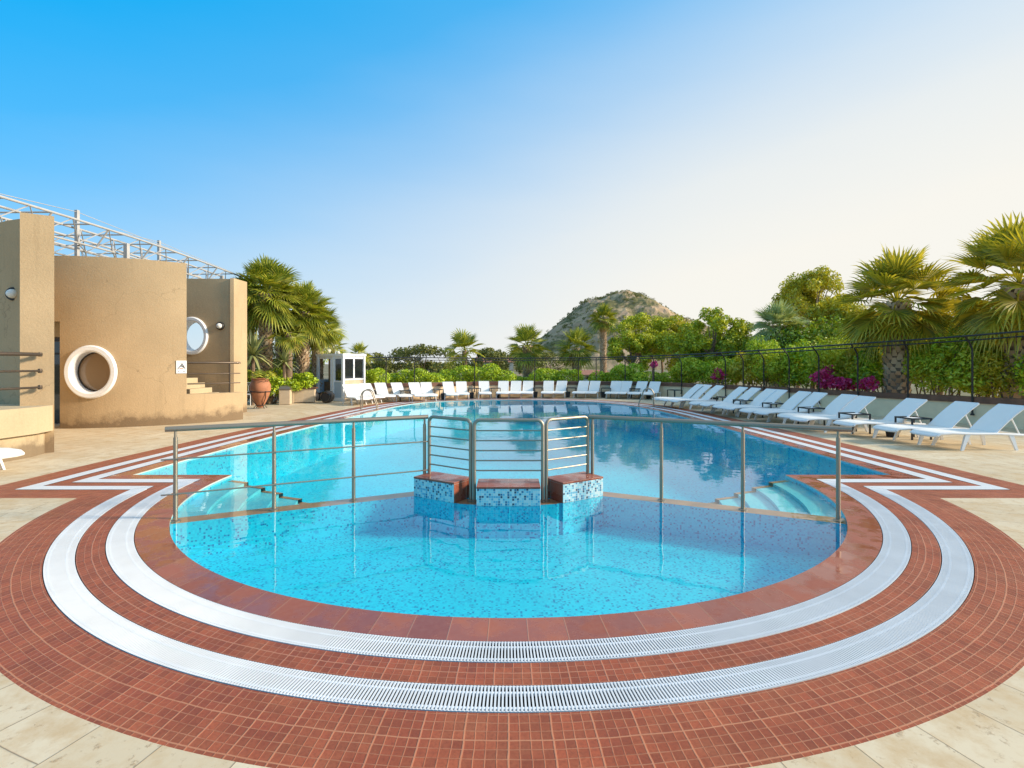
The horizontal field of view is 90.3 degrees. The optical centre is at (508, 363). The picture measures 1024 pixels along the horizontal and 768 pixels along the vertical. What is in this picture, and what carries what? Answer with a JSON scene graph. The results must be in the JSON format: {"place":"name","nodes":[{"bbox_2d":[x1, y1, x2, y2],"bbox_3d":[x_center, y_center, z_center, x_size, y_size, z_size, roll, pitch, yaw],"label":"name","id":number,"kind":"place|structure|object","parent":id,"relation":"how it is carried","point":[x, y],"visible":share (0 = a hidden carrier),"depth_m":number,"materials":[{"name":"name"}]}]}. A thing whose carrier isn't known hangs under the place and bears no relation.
{"place":"outdoors","nodes":[
{"label":"outdoors","id":0,"kind":"place"},
{"bbox_2d":[0,212,246,452],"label":"pool building","id":1,"kind":"structure","parent":0,"point":[106,337],"depth_m":12.78,"materials":[{"name":"beige paint"}]},
{"bbox_2d":[54,338,59,422],"bbox_3d":[-11.400,0.470,13.400,1.800,2.260,0.070,0,0,0],"label":"glass door","id":2,"kind":"structure","parent":1,"relation":"in","point":[56,340],"depth_m":13.41,"materials":[{"name":"black glass"}]},
{"bbox_2d":[64,345,117,398],"bbox_3d":[-10.351,0.210,12.728,1.122,1.320,0.410,0,0,-13],"label":"porthole window","id":3,"kind":"structure","parent":1,"relation":"in","point":[90,371],"depth_m":12.66,"materials":[{"name":"white paint"}]},
{"bbox_2d":[0,194,241,278],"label":"roof truss","id":4,"kind":"object","parent":1,"relation":"on","point":[78,244],"visible":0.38,"depth_m":14.35,"materials":[{"name":"metal"}]},
{"bbox_2d":[187,317,207,354],"bbox_3d":[-9.956,-0.867,16.165,1.020,1.200,0.430,0,0,0],"label":"porthole window","id":5,"kind":"structure","parent":1,"relation":"in","point":[190,320],"depth_m":15.96,"materials":[{"name":"white paint"}]},
{"bbox_2d":[187,378,218,393],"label":"staircase","id":6,"kind":"structure","parent":1,"relation":"on","point":[196,388],"depth_m":15.37,"materials":[{"name":"stone"}]},
{"bbox_2d":[187,362,240,392],"bbox_3d":[-8.131,0.386,14.115,0.116,0.868,1.358,0,0,40],"label":"pipe railing","id":7,"kind":"object","parent":1,"relation":"on","point":[229,373],"visible":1,"depth_m":14.16,"materials":[{"name":"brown metal"}]},
{"bbox_2d":[170,524,846,617],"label":"wading pool floor","id":8,"kind":"structure","parent":0,"point":[415,570],"depth_m":4.90,"materials":[{"name":"blue tile"}]},
{"bbox_2d":[414,471,468,534],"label":"starting block","id":9,"kind":"structure","parent":8,"relation":"on","point":[438,496],"depth_m":6.10,"materials":[{"name":"blue tile"}]},
{"bbox_2d":[428,415,471,501],"bbox_3d":[-0.725,1.141,6.240,0.752,0.984,0.084,0,0,35],"label":"railing panel","id":10,"kind":"object","parent":9,"relation":"attached to","point":[430,418],"visible":0.84,"depth_m":6.18,"materials":[{"name":"silver metal"}]},
{"bbox_2d":[476,479,540,537],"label":"starting block","id":11,"kind":"structure","parent":8,"relation":"on","point":[497,497],"depth_m":5.82,"materials":[{"name":"blue tile"}]},
{"bbox_2d":[471,418,545,501],"bbox_3d":[0.000,1.141,6.030,0.894,0.984,0.082,0,0,0],"label":"railing panel","id":12,"kind":"object","parent":11,"relation":"attached to","point":[474,440],"visible":0.98,"depth_m":6.02,"materials":[{"name":"silver metal"}]},
{"bbox_2d":[548,471,602,534],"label":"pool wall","id":13,"kind":"structure","parent":8,"relation":"on","point":[578,496],"depth_m":6.10,"materials":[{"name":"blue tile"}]},
{"bbox_2d":[544,415,588,501],"bbox_3d":[0.725,1.141,6.240,0.752,0.984,0.084,0,0,-35],"label":"railing panel","id":14,"kind":"object","parent":13,"relation":"attached to","point":[586,418],"visible":0.87,"depth_m":6.18,"materials":[{"name":"silver metal"}]},
{"bbox_2d":[0,398,1023,767],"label":"paving","id":15,"kind":"structure","parent":0,"point":[964,654],"depth_m":2.39,"materials":[{"name":"red tile"}]},
{"bbox_2d":[15,399,1009,706],"bbox_3d":[0.053,1.665,12.775,12.646,0.130,20.890,0,0,0],"label":"drain channel","id":16,"kind":"object","parent":15,"relation":"in","point":[517,641],"visible":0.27,"depth_m":2.94,"materials":[{"name":"plastic"}]},
{"bbox_2d":[18,399,1006,712],"bbox_3d":[0.053,1.605,12.775,12.634,0.016,20.878,0,0,0],"label":"drain grate","id":17,"kind":"object","parent":16,"relation":"on","point":[82,607],"visible":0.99,"depth_m":2.75,"materials":[{"name":"white plastic"}]},
{"bbox_2d":[0,390,1023,767],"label":"pool deck","id":18,"kind":"structure","parent":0,"point":[984,730],"depth_m":2.42,"materials":[{"name":"stone"}]},
{"bbox_2d":[0,448,24,469],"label":"sun lounger","id":19,"kind":"object","parent":18,"relation":"on","point":[5,453],"visible":1,"depth_m":7.46,"materials":[{"name":"white plastic"}]},
{"bbox_2d":[0,404,52,461],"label":"concrete base","id":20,"kind":"object","parent":18,"relation":"on","point":[24,428],"visible":0.83,"depth_m":8.58,"materials":[{"name":"concrete"}]},
{"bbox_2d":[0,352,42,389],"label":"pipe railing","id":21,"kind":"object","parent":20,"relation":"on","point":[39,354],"visible":1,"depth_m":8.62,"materials":[{"name":"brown metal"}]},
{"bbox_2d":[249,391,270,408],"bbox_3d":[-8.843,1.282,18.142,0.720,0.629,0.721,0,0,0],"label":"urn stand","id":22,"kind":"object","parent":18,"relation":"on","point":[264,400],"visible":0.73,"depth_m":17.98,"materials":[{"name":"black metal"}]},
{"bbox_2d":[249,378,270,407],"bbox_3d":[-8.844,1.043,18.142,0.695,1.053,0.695,0,0,0],"label":"garden urn","id":23,"kind":"object","parent":22,"relation":"on","point":[260,386],"visible":0.91,"depth_m":17.91,"materials":[{"name":"ceramic"}]},
{"bbox_2d":[247,331,281,404],"bbox_3d":[-9.806,0.135,19.557,2.120,2.930,2.105,0,0,0],"label":"yucca","id":24,"kind":"object","parent":18,"relation":"on","point":[254,343],"visible":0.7,"depth_m":19.53,"materials":[{"name":"green plant"}]},
{"bbox_2d":[233,253,308,403],"bbox_3d":[-9.834,-1.432,20.485,3.370,6.065,3.341,0,0,0],"label":"fan palm","id":25,"kind":"object","parent":18,"relation":"on","point":[265,308],"visible":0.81,"depth_m":20.08,"materials":[{"name":"green plant"}]},
{"bbox_2d":[264,367,302,403],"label":"bush","id":26,"kind":"object","parent":18,"relation":"on","point":[275,381],"visible":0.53,"depth_m":20.05,"materials":[{"name":"green plant"}]},
{"bbox_2d":[265,312,308,383],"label":"fan palm","id":27,"kind":"object","parent":18,"relation":"on","point":[286,342],"visible":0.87,"depth_m":20.37,"materials":[{"name":"green plant"}]},
{"bbox_2d":[289,372,318,402],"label":"bush","id":28,"kind":"object","parent":18,"relation":"on","point":[307,379],"visible":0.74,"depth_m":20.63,"materials":[{"name":"green plant"}]},
{"bbox_2d":[292,387,317,402],"bbox_3d":[-8.327,1.288,20.847,0.945,0.625,0.560,0,0,-14],"label":"planter box","id":29,"kind":"object","parent":18,"relation":"on","point":[306,395],"visible":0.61,"depth_m":20.62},
{"bbox_2d":[273,281,339,378],"bbox_3d":[-8.723,-1.015,21.793,3.326,5.230,3.159,0,0,0],"label":"fan palm","id":30,"kind":"object","parent":18,"relation":"on","point":[310,326],"visible":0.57,"depth_m":21.47,"materials":[{"name":"green plant"}]},
{"bbox_2d":[302,300,348,392],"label":"fan palm","id":31,"kind":"object","parent":18,"relation":"on","point":[315,348],"visible":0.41,"depth_m":22.41,"materials":[{"name":"green plant"}]},
{"bbox_2d":[316,354,365,400],"bbox_3d":[-7.391,0.590,22.494,1.680,2.020,1.360,0,0,29],"label":"pool kiosk","id":32,"kind":"object","parent":18,"relation":"on","point":[346,368],"visible":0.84,"depth_m":21.91,"materials":[{"name":"white paint"}]},
{"bbox_2d":[365,368,390,382],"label":"hedge","id":33,"kind":"object","parent":18,"relation":"on","point":[374,375],"visible":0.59,"depth_m":25.11,"materials":[{"name":"green plant"}]},
{"bbox_2d":[381,368,444,382],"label":"hedge","id":34,"kind":"object","parent":18,"relation":"on","point":[408,376],"visible":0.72,"depth_m":26.62,"materials":[{"name":"green plant"}]},
{"bbox_2d":[442,328,485,379],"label":"fan palm","id":35,"kind":"object","parent":18,"relation":"on","point":[463,340],"visible":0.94,"depth_m":33.79,"materials":[{"name":"green plant"}]},
{"bbox_2d":[436,363,516,381],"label":"hedge","id":36,"kind":"object","parent":18,"relation":"on","point":[485,373],"visible":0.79,"depth_m":27.57,"materials":[{"name":"green plant"}]},
{"bbox_2d":[74,399,949,662],"bbox_3d":[0.053,1.605,12.775,11.854,0.016,20.098,0,0,0],"label":"drain grate","id":37,"kind":"object","parent":18,"relation":"in","point":[133,571],"visible":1,"depth_m":3.20,"materials":[{"name":"white plastic"}]},
{"bbox_2d":[505,323,550,377],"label":"fan palm","id":38,"kind":"object","parent":18,"relation":"on","point":[524,333],"visible":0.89,"depth_m":30.63,"materials":[{"name":"green plant"}]},
{"bbox_2d":[526,368,586,380],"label":"hedge","id":39,"kind":"object","parent":18,"relation":"on","point":[553,375],"visible":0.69,"depth_m":27.50,"materials":[{"name":"green plant"}]},
{"bbox_2d":[552,327,600,380],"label":"fan palm","id":40,"kind":"object","parent":18,"relation":"on","point":[577,335],"visible":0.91,"depth_m":29.77,"materials":[{"name":"green plant"}]},
{"bbox_2d":[609,363,644,380],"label":"hedge","id":41,"kind":"object","parent":18,"relation":"on","point":[619,369],"visible":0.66,"depth_m":26.08,"materials":[{"name":"green plant"}]},
{"bbox_2d":[606,330,662,370],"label":"garden tree","id":42,"kind":"object","parent":18,"relation":"on","point":[634,340],"visible":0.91,"depth_m":29.13,"materials":[{"name":"green plant"}]},
{"bbox_2d":[608,312,675,361],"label":"garden tree","id":43,"kind":"object","parent":18,"relation":"on","point":[634,322],"visible":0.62,"depth_m":30.24,"materials":[{"name":"green plant"}]},
{"bbox_2d":[630,371,686,382],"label":"hedge","id":44,"kind":"object","parent":18,"relation":"on","point":[643,376],"visible":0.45,"depth_m":25.19,"materials":[{"name":"green plant"}]},
{"bbox_2d":[635,314,685,372],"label":"garden tree","id":45,"kind":"object","parent":18,"relation":"on","point":[664,323],"visible":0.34,"depth_m":31.22,"materials":[{"name":"green plant"}]},
{"bbox_2d":[669,356,702,382],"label":"flower bed shrub","id":46,"kind":"object","parent":18,"relation":"on","point":[689,362],"visible":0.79,"depth_m":23.92,"materials":[{"name":"green plant"}]},
{"bbox_2d":[654,319,717,378],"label":"garden tree","id":47,"kind":"object","parent":18,"relation":"on","point":[671,345],"visible":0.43,"depth_m":28.44,"materials":[{"name":"green plant"}]},
{"bbox_2d":[669,385,723,408],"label":"sun lounger","id":48,"kind":"object","parent":18,"relation":"on","point":[710,393],"visible":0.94,"depth_m":18.05,"materials":[{"name":"white plastic"}]},
{"bbox_2d":[371,381,1023,428],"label":"retaining wall","id":49,"kind":"structure","parent":18,"relation":"on","point":[883,404],"depth_m":16.77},
{"bbox_2d":[369,330,1023,414],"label":"pipe fence","id":50,"kind":"object","parent":49,"relation":"on","point":[972,368],"visible":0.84,"depth_m":18.20,"materials":[{"name":"black metal"}]},
{"bbox_2d":[689,360,720,383],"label":"flower bed shrub","id":51,"kind":"object","parent":18,"relation":"on","point":[703,368],"visible":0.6,"depth_m":23.16,"materials":[{"name":"green plant"}]},
{"bbox_2d":[680,307,746,383],"bbox_3d":[10.543,-0.658,26.013,2.716,4.532,2.939,0,0,-29],"label":"garden tree","id":52,"kind":"object","parent":18,"relation":"on","point":[717,322],"visible":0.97,"depth_m":25.58,"materials":[{"name":"green plant"}]},
{"bbox_2d":[689,387,747,412],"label":"sun lounger","id":53,"kind":"object","parent":18,"relation":"on","point":[734,394],"visible":0.82,"depth_m":16.92,"materials":[{"name":"white plastic"}]},
{"bbox_2d":[705,356,748,384],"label":"flower bed shrub","id":54,"kind":"object","parent":18,"relation":"on","point":[720,364],"visible":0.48,"depth_m":22.02,"materials":[{"name":"green plant"}]},
{"bbox_2d":[699,387,760,413],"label":"sun lounger","id":55,"kind":"object","parent":18,"relation":"on","point":[749,393],"visible":0.7,"depth_m":16.32,"materials":[{"name":"white plastic"}]},
{"bbox_2d":[714,335,770,385],"bbox_3d":[12.388,0.081,24.859,4.733,3.076,2.203,0,0,0],"label":"background bush","id":56,"kind":"object","parent":18,"relation":"on","point":[744,348],"visible":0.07,"depth_m":24.86,"materials":[{"name":"green plant"}]},
{"bbox_2d":[712,389,776,416],"bbox_3d":[7.224,1.192,15.613,1.828,0.817,0.648,0,0,-6],"label":"sun lounger","id":57,"kind":"object","parent":18,"relation":"on","point":[761,397],"visible":0.75,"depth_m":15.62,"materials":[{"name":"white plastic"}]},
{"bbox_2d":[728,347,774,385],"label":"flower bed shrub","id":58,"kind":"object","parent":18,"relation":"on","point":[738,366],"visible":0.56,"depth_m":21.15,"materials":[{"name":"green plant"}]},
{"bbox_2d":[722,389,787,418],"bbox_3d":[7.309,1.192,15.165,1.828,0.817,0.648,0,0,-8],"label":"sun lounger","id":59,"kind":"object","parent":18,"relation":"on","point":[775,396],"visible":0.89,"depth_m":15.09,"materials":[{"name":"white plastic"}]},
{"bbox_2d":[745,334,783,386],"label":"flower bed shrub","id":60,"kind":"object","parent":18,"relation":"on","point":[768,344],"visible":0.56,"depth_m":20.56,"materials":[{"name":"green plant"}]},
{"bbox_2d":[739,391,810,421],"bbox_3d":[7.433,1.192,14.232,1.828,0.817,0.648,0,0,-4],"label":"sun lounger","id":61,"kind":"object","parent":18,"relation":"on","point":[794,401],"visible":0.82,"depth_m":14.21,"materials":[{"name":"white plastic"}]},
{"bbox_2d":[747,297,811,386],"bbox_3d":[12.394,-0.739,23.506,2.657,4.678,2.787,0,0,-25],"label":"fan palm","id":62,"kind":"object","parent":18,"relation":"on","point":[781,313],"visible":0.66,"depth_m":23.24,"materials":[{"name":"green plant"}]},
{"bbox_2d":[765,350,807,387],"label":"flower bed shrub","id":63,"kind":"object","parent":18,"relation":"on","point":[776,367],"visible":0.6,"depth_m":19.67,"materials":[{"name":"green plant"}]},
{"bbox_2d":[753,392,827,423],"bbox_3d":[7.572,1.192,13.719,1.828,0.817,0.648,0,0,-6],"label":"sun lounger","id":64,"kind":"object","parent":18,"relation":"on","point":[812,399],"visible":0.86,"depth_m":13.66,"materials":[{"name":"white plastic"}]},
{"bbox_2d":[771,279,818,387],"bbox_3d":[16.243,-1.638,28.652,2.464,6.486,2.501,0,0,45],"label":"garden tree","id":65,"kind":"object","parent":18,"relation":"on","point":[808,293],"visible":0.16,"depth_m":28.04,"materials":[{"name":"green plant"}]},
{"bbox_2d":[782,338,826,388],"bbox_3d":[11.257,0.330,19.207,1.740,2.568,1.824,0,0,0],"label":"flower bed shrub","id":66,"kind":"object","parent":18,"relation":"on","point":[796,356],"visible":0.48,"depth_m":19.09,"materials":[{"name":"green plant"}]},
{"bbox_2d":[764,315,853,388],"bbox_3d":[13.995,-0.269,22.570,5.066,3.761,2.276,0,0,0],"label":"background bush","id":67,"kind":"object","parent":18,"relation":"on","point":[821,329],"visible":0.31,"depth_m":22.30,"materials":[{"name":"green plant"}]},
{"bbox_2d":[778,265,845,388],"bbox_3d":[16.323,-1.765,27.103,3.935,6.742,3.288,0,0,0],"label":"garden tree","id":68,"kind":"object","parent":18,"relation":"on","point":[820,281],"visible":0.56,"depth_m":26.58,"materials":[{"name":"green plant"}]},
{"bbox_2d":[777,394,857,424],"bbox_3d":[7.749,1.192,12.809,1.828,0.817,0.648,0,0,-6],"label":"sun lounger","id":69,"kind":"object","parent":18,"relation":"on","point":[839,403],"visible":0.65,"depth_m":12.81,"materials":[{"name":"white plastic"}]},
{"bbox_2d":[809,365,838,388],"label":"bougainvillea","id":70,"kind":"object","parent":18,"relation":"on","point":[826,376],"visible":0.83,"depth_m":17.59,"materials":[{"name":"purple plant"}]},
{"bbox_2d":[805,332,855,389],"bbox_3d":[11.558,0.236,18.209,2.044,2.747,1.809,0,0,0],"label":"flower bed shrub","id":71,"kind":"object","parent":18,"relation":"on","point":[829,355],"visible":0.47,"depth_m":18.07,"materials":[{"name":"green plant"}]},
{"bbox_2d":[802,295,860,389],"bbox_3d":[16.228,-0.909,25.020,3.410,5.034,2.648,0,0,0],"label":"garden tree","id":72,"kind":"object","parent":18,"relation":"on","point":[821,311],"visible":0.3,"depth_m":24.98,"materials":[{"name":"green plant"}]},
{"bbox_2d":[789,396,875,432],"bbox_3d":[7.702,1.192,12.133,1.828,0.817,0.648,0,0,-4],"label":"sun lounger","id":73,"kind":"object","parent":18,"relation":"on","point":[857,404],"visible":0.88,"depth_m":12.07,"materials":[{"name":"white plastic"}]},
{"bbox_2d":[826,377,854,389],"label":"bougainvillea","id":74,"kind":"object","parent":18,"relation":"on","point":[841,383],"visible":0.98,"depth_m":17.08,"materials":[{"name":"purple plant"}]},
{"bbox_2d":[828,346,876,390],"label":"flower bed shrub","id":75,"kind":"object","parent":18,"relation":"on","point":[842,364],"visible":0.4,"depth_m":17.39,"materials":[{"name":"green plant"}]},
{"bbox_2d":[840,346,883,390],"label":"flower bed shrub","id":76,"kind":"object","parent":18,"relation":"on","point":[874,364],"visible":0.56,"depth_m":16.73,"materials":[{"name":"green plant"}]},
{"bbox_2d":[833,398,927,437],"bbox_3d":[8.207,1.192,11.275,1.828,0.817,0.648,0,0,-5],"label":"sun lounger","id":77,"kind":"object","parent":18,"relation":"on","point":[908,407],"visible":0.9,"depth_m":11.24,"materials":[{"name":"white plastic"}]},
{"bbox_2d":[826,244,977,393],"bbox_3d":[12.280,-1.171,16.165,4.053,5.543,4.036,0,0,0],"label":"fan palm","id":78,"kind":"object","parent":18,"relation":"on","point":[898,318],"visible":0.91,"depth_m":15.74,"materials":[{"name":"green plant"}]},
{"bbox_2d":[872,401,979,444],"bbox_3d":[8.469,1.192,10.364,1.828,0.817,0.648,0,0,-2],"label":"sun lounger","id":79,"kind":"object","parent":18,"relation":"on","point":[952,415],"visible":0.94,"depth_m":10.33,"materials":[{"name":"white plastic"}]},
{"bbox_2d":[902,336,956,394],"bbox_3d":[12.795,0.384,15.412,1.559,2.451,1.576,0,0,28],"label":"flower bed shrub","id":80,"kind":"object","parent":18,"relation":"on","point":[919,368],"visible":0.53,"depth_m":15.18,"materials":[{"name":"green plant"}]},
{"bbox_2d":[909,326,980,395],"bbox_3d":[13.110,0.257,15.036,1.864,2.714,1.883,0,0,0],"label":"flower bed shrub","id":81,"kind":"object","parent":18,"relation":"on","point":[947,351],"visible":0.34,"depth_m":14.74,"materials":[{"name":"green plant"}]},
{"bbox_2d":[910,404,1023,450],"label":"sun lounger","id":82,"kind":"object","parent":18,"relation":"on","point":[996,419],"visible":1,"depth_m":9.59,"materials":[{"name":"white plastic"}]},
{"bbox_2d":[941,336,1006,396],"bbox_3d":[13.240,0.408,14.398,1.864,2.405,1.625,0,0,0],"label":"flower bed shrub","id":83,"kind":"object","parent":18,"relation":"on","point":[964,379],"visible":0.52,"depth_m":14.19,"materials":[{"name":"green plant"}]},
{"bbox_2d":[931,212,1023,398],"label":"fan palm","id":84,"kind":"object","parent":18,"relation":"on","point":[1001,247],"visible":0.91,"depth_m":13.60,"materials":[{"name":"green plant"}]},
{"bbox_2d":[948,343,1023,397],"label":"flower bed shrub","id":85,"kind":"object","parent":18,"relation":"on","point":[995,363],"visible":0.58,"depth_m":13.75,"materials":[{"name":"green plant"}]},
{"bbox_2d":[1010,354,1023,395],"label":"flower bed shrub","id":86,"kind":"object","parent":18,"relation":"on","point":[1019,374],"visible":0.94,"depth_m":13.24,"materials":[{"name":"green plant"}]},
{"bbox_2d":[139,400,884,529],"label":"pool wall","id":87,"kind":"structure","parent":0,"point":[766,462],"depth_m":10.83,"materials":[{"name":"blue tile"}]},
{"bbox_2d":[134,400,889,526],"bbox_3d":[0.053,1.610,12.775,10.906,0.020,19.150,0,0,0],"label":"pool edge","id":88,"kind":"object","parent":87,"relation":"on","point":[527,400],"visible":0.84,"depth_m":9.25,"materials":[{"name":"tile"}]},
{"bbox_2d":[101,400,922,641],"bbox_3d":[0.053,1.600,12.775,11.446,0.001,19.690,0,0,0],"label":"pool coping","id":89,"kind":"object","parent":88,"relation":"on","point":[164,556],"visible":0.94,"depth_m":3.47,"materials":[{"name":"tile"}]},
{"bbox_2d":[0,0,1023,363],"label":"sky","id":90,"kind":"structure","parent":0,"point":[432,168],"materials":[{"name":"blue"}]},
{"bbox_2d":[46,399,978,684],"bbox_3d":[0.053,1.600,12.775,12.246,0.001,20.490,0,0,0],"label":"paving strip","id":91,"kind":"object","parent":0,"point":[904,591],"visible":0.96,"depth_m":2.96,"materials":[{"name":"red tile"}]},
{"bbox_2d":[263,429,765,502],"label":"pool floor","id":92,"kind":"structure","parent":0,"point":[627,463],"depth_m":12.75,"materials":[{"name":"blue tile"}]},
{"bbox_2d":[178,480,305,517],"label":"pool steps","id":93,"kind":"structure","parent":92,"relation":"on","point":[211,502],"depth_m":6.46,"materials":[{"name":"tile"}]},
{"bbox_2d":[170,492,846,557],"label":"dividing wall","id":94,"kind":"structure","parent":92,"relation":"on","point":[217,533],"depth_m":5.72,"materials":[{"name":"blue tile"}]},
{"bbox_2d":[161,415,428,522],"bbox_3d":[-2.283,1.141,5.830,2.825,0.984,0.103,0,0,-26],"label":"handrail","id":95,"kind":"object","parent":94,"relation":"on","point":[175,458],"visible":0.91,"depth_m":5.66,"materials":[{"name":"silver metal"}]},
{"bbox_2d":[588,415,851,521],"bbox_3d":[2.269,1.141,5.839,2.792,0.984,0.104,0,0,26],"label":"handrail","id":96,"kind":"object","parent":94,"relation":"on","point":[838,429],"visible":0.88,"depth_m":5.65,"materials":[{"name":"silver metal"}]},
{"bbox_2d":[711,480,841,517],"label":"pool steps","id":97,"kind":"structure","parent":92,"relation":"on","point":[773,496],"depth_m":6.47,"materials":[{"name":"tile"}]},
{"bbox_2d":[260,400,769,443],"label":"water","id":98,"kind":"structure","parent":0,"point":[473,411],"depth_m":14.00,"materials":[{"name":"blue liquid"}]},
{"bbox_2d":[368,290,724,369],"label":"hill","id":99,"kind":"structure","parent":0,"point":[642,304],"depth_m":350.17,"materials":[{"name":"stone"}]},
{"bbox_2d":[521,289,724,353],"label":"hillside scrub","id":100,"kind":"object","parent":99,"relation":"on","point":[586,301],"visible":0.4,"depth_m":364.44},
{"bbox_2d":[255,364,998,396],"bbox_3d":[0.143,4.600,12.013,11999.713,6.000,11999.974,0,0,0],"label":"ground","id":101,"kind":"structure","parent":0,"point":[325,372],"depth_m":42.64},
{"bbox_2d":[357,353,400,377],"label":"distant tree","id":102,"kind":"object","parent":101,"relation":"on","point":[381,362],"visible":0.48,"depth_m":53.44,"materials":[{"name":"green plant"}]},
{"bbox_2d":[387,343,461,376],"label":"distant tree","id":103,"kind":"object","parent":101,"relation":"on","point":[420,349],"visible":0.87,"depth_m":56.26,"materials":[{"name":"green plant"}]},
{"bbox_2d":[416,347,472,373],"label":"distant tree","id":104,"kind":"object","parent":101,"relation":"on","point":[428,363],"visible":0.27,"depth_m":58.77,"materials":[{"name":"green plant"}]},
{"bbox_2d":[470,347,507,370],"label":"distant tree","id":105,"kind":"object","parent":101,"relation":"on","point":[487,352],"visible":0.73,"depth_m":59.27,"materials":[{"name":"green plant"}]},
{"bbox_2d":[513,351,584,375],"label":"distant tree","id":106,"kind":"object","parent":101,"relation":"on","point":[549,355],"visible":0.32,"depth_m":59.96,"materials":[{"name":"green plant"}]},
{"bbox_2d":[588,303,619,377],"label":"fan palm","id":107,"kind":"object","parent":101,"relation":"on","point":[602,325],"visible":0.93,"depth_m":41.74,"materials":[{"name":"green plant"}]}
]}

